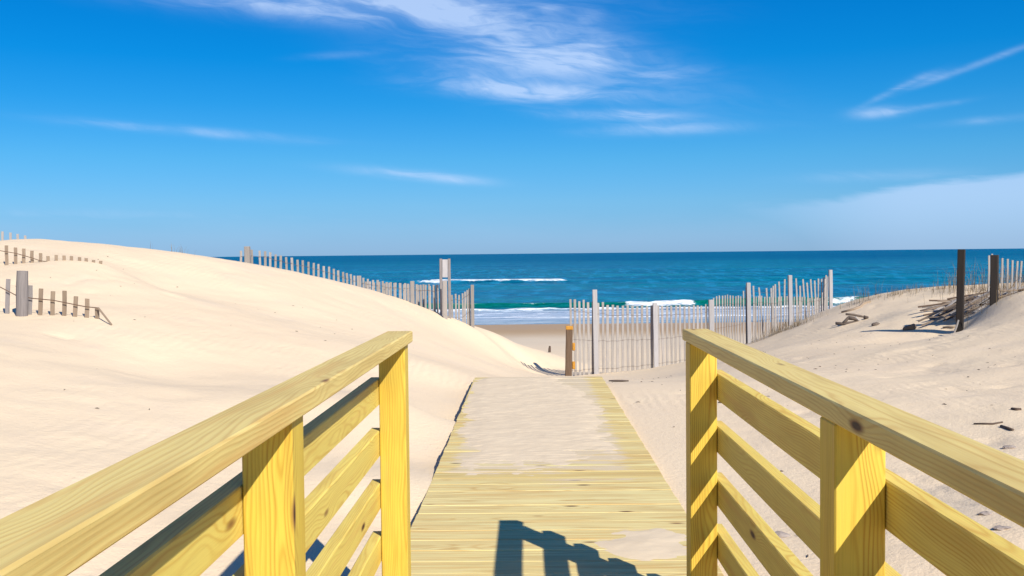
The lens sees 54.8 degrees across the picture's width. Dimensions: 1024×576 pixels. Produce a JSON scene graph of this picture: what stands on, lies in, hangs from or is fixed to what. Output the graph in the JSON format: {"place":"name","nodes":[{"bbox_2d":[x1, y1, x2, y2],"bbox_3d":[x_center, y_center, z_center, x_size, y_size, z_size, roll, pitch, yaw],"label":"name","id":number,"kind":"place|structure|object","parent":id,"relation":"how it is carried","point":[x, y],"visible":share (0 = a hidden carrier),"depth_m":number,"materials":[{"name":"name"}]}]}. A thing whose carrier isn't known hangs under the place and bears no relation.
{"place":"outdoors","nodes":[
{"label":"outdoors","id":0,"kind":"place"},
{"bbox_2d":[0,239,1023,575],"bbox_3d":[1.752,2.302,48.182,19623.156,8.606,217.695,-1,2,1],"label":"sand dunes","id":1,"kind":"structure","parent":0,"point":[198,339],"depth_m":8.50,"materials":[{"name":"beige sand"}]},
{"bbox_2d":[1,231,26,239],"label":"sand fence","id":2,"kind":"object","parent":1,"relation":"on","point":[10,236],"visible":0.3,"depth_m":14.39,"materials":[{"name":"grey wood"}]},
{"bbox_2d":[0,245,101,264],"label":"sand fence","id":3,"kind":"object","parent":1,"relation":"on","point":[31,257],"visible":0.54,"depth_m":11.31,"materials":[{"name":"wood"}]},
{"bbox_2d":[0,271,111,324],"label":"sand fence","id":4,"kind":"object","parent":1,"relation":"on","point":[24,294],"visible":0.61,"depth_m":8.81,"materials":[{"name":"wood"}]},
{"bbox_2d":[240,246,473,327],"bbox_3d":[-2.693,0.223,17.938,4.467,1.978,0.538,-2,2,-26],"label":"sand fence","id":5,"kind":"object","parent":1,"relation":"on","point":[248,256],"visible":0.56,"depth_m":18.37,"materials":[{"name":"wood"}]},
{"bbox_2d":[365,281,438,310],"bbox_3d":[-2.181,0.274,19.554,1.460,0.819,0.020,-1,2,1],"label":"sand fence","id":6,"kind":"object","parent":1,"relation":"on","point":[403,292],"visible":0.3,"depth_m":19.54,"materials":[{"name":"wood"}]},
{"bbox_2d":[439,259,450,318],"bbox_3d":[-1.257,0.259,18.635,0.211,1.626,0.068,-1,2,1],"label":"post","id":7,"kind":"object","parent":1,"relation":"on","point":[444,267],"visible":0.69,"depth_m":18.60,"materials":[{"name":"grey wood"}]},
{"bbox_2d":[56,256,1020,556],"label":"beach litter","id":8,"kind":"object","parent":1,"relation":"on","point":[808,358],"visible":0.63,"depth_m":10.04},
{"bbox_2d":[410,376,723,575],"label":"boardwalk","id":9,"kind":"structure","parent":1,"relation":"on","point":[549,519],"depth_m":4.59,"materials":[{"name":"yellow wood"}]},
{"bbox_2d":[0,331,412,575],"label":"railing","id":10,"kind":"object","parent":9,"relation":"on","point":[269,512],"visible":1,"depth_m":1.72,"materials":[{"name":"yellow wood"}]},
{"bbox_2d":[455,377,618,475],"bbox_3d":[0.219,0.949,7.149,1.212,0.023,4.728,-1,2,1],"label":"sand drift","id":11,"kind":"object","parent":9,"relation":"on","point":[518,421],"visible":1,"depth_m":6.93,"materials":[{"name":"beige sand"}]},
{"bbox_2d":[594,528,686,560],"bbox_3d":[0.518,1.054,4.076,0.492,0.015,0.888,-1,2,1],"label":"sand drift","id":12,"kind":"object","parent":9,"relation":"on","point":[651,544],"visible":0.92,"depth_m":4.04,"materials":[{"name":"beige sand"}]},
{"bbox_2d":[682,329,1023,575],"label":"railing","id":13,"kind":"object","parent":9,"relation":"on","point":[867,498],"visible":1,"depth_m":1.76,"materials":[{"name":"yellow wood"}]},
{"bbox_2d":[565,326,574,375],"bbox_3d":[1.038,1.281,17.660,0.192,1.214,0.145,-1,2,1],"label":"marker post","id":14,"kind":"object","parent":1,"relation":"on","point":[569,362],"visible":0.87,"depth_m":17.59,"materials":[{"name":"orange paint"}]},
{"bbox_2d":[609,380,628,381],"bbox_3d":[1.172,1.020,10.845,0.239,0.029,0.023,1,2,32],"label":"stick","id":15,"kind":"object","parent":1,"relation":"on","point":[619,380],"visible":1,"depth_m":10.83,"materials":[{"name":"brown wood"}]},
{"bbox_2d":[569,270,832,375],"bbox_3d":[4.462,0.788,20.060,7.450,2.177,1.034,-2,2,-34],"label":"sand fence","id":16,"kind":"object","parent":1,"relation":"on","point":[654,339],"visible":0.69,"depth_m":18.81,"materials":[{"name":"wood"}]},
{"bbox_2d":[775,531,790,537],"bbox_3d":[1.141,1.053,4.202,0.088,0.033,0.060,0,2,19],"label":"stone","id":17,"kind":"object","parent":1,"relation":"on","point":[780,534],"visible":0.67,"depth_m":4.18,"materials":[{"name":"beige stone"}]},
{"bbox_2d":[752,275,826,336],"bbox_3d":[6.147,0.458,21.565,0.108,1.402,3.216,1,3,44],"label":"sand fence","id":18,"kind":"object","parent":1,"relation":"on","point":[772,289],"visible":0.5,"depth_m":21.68,"materials":[{"name":"wood"}]},
{"bbox_2d":[835,313,868,324],"bbox_3d":[5.378,0.504,15.608,0.514,0.218,0.066,-1,2,1],"label":"driftwood","id":19,"kind":"object","parent":1,"relation":"on","point":[851,317],"visible":0.99,"depth_m":15.59,"materials":[{"name":"wood"}]},
{"bbox_2d":[841,301,870,312],"bbox_3d":[5.915,0.325,16.841,0.616,0.208,0.209,-2,2,-26],"label":"beached branch","id":20,"kind":"object","parent":1,"relation":"on","point":[859,306],"visible":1,"depth_m":16.74,"materials":[{"name":"brown wood"}]},
{"bbox_2d":[903,324,916,329],"bbox_3d":[5.371,0.540,13.329,0.075,0.129,0.200,-2,2,-28],"label":"wood chunk","id":21,"kind":"object","parent":1,"relation":"on","point":[911,327],"visible":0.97,"depth_m":13.28,"materials":[{"name":"wood"}]},
{"bbox_2d":[918,249,1023,332],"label":"collapsed fence","id":22,"kind":"object","parent":1,"relation":"on","point":[959,307],"visible":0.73,"depth_m":12.94,"materials":[{"name":"wood"}]},
{"bbox_2d":[978,511,991,514],"bbox_3d":[1.947,0.930,4.068,0.062,0.022,0.044,-1,2,1],"label":"stone","id":23,"kind":"object","parent":1,"relation":"on","point":[985,513],"visible":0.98,"depth_m":4.05,"materials":[{"name":"beige stone"}]},
{"bbox_2d":[973,421,1002,424],"bbox_3d":[2.970,0.845,6.156,0.168,0.035,0.042,1,2,31],"label":"stick","id":24,"kind":"object","parent":1,"relation":"on","point":[988,423],"visible":1,"depth_m":6.14,"materials":[{"name":"brown wood"}]},
{"bbox_2d":[993,525,1011,530],"bbox_3d":[1.903,0.931,3.827,0.076,0.018,0.043,-1,2,1],"label":"stone","id":25,"kind":"object","parent":1,"relation":"on","point":[1000,527],"visible":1,"depth_m":3.81,"materials":[{"name":"beige stone"}]},
{"bbox_2d":[1000,425,1013,430],"bbox_3d":[2.994,0.848,5.970,0.021,0.023,0.161,0,2,3],"label":"stick","id":26,"kind":"object","parent":1,"relation":"on","point":[1006,428],"visible":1,"depth_m":5.95,"materials":[{"name":"wood"}]},
{"bbox_2d":[1002,445,1015,448],"bbox_3d":[2.768,0.890,5.494,0.083,0.032,0.050,-1,2,1],"label":"stone","id":27,"kind":"object","parent":1,"relation":"on","point":[1008,447],"visible":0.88,"depth_m":5.48,"materials":[{"name":"beige stone"}]},
{"bbox_2d":[0,0,1023,256],"label":"sky","id":28,"kind":"structure","parent":0,"point":[210,128],"materials":[{"name":"blue"}]},
{"bbox_2d":[213,248,1023,324],"bbox_3d":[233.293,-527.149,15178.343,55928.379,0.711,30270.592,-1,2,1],"label":"sea","id":29,"kind":"structure","parent":0,"point":[539,288],"depth_m":162.94,"materials":[{"name":"liquid"}]},
{"bbox_2d":[752,308,824,342],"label":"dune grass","id":30,"kind":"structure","parent":0,"point":[799,322],"depth_m":17.47,"materials":[{"name":"brown plant"}]},
{"bbox_2d":[840,260,1005,308],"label":"dune grass","id":31,"kind":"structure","parent":0,"point":[944,285],"depth_m":16.32,"materials":[{"name":"brown plant"}]},
{"bbox_2d":[924,265,1023,323],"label":"dune grass","id":32,"kind":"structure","parent":0,"point":[1008,285],"depth_m":12.80,"materials":[{"name":"brown plant"}]}
]}

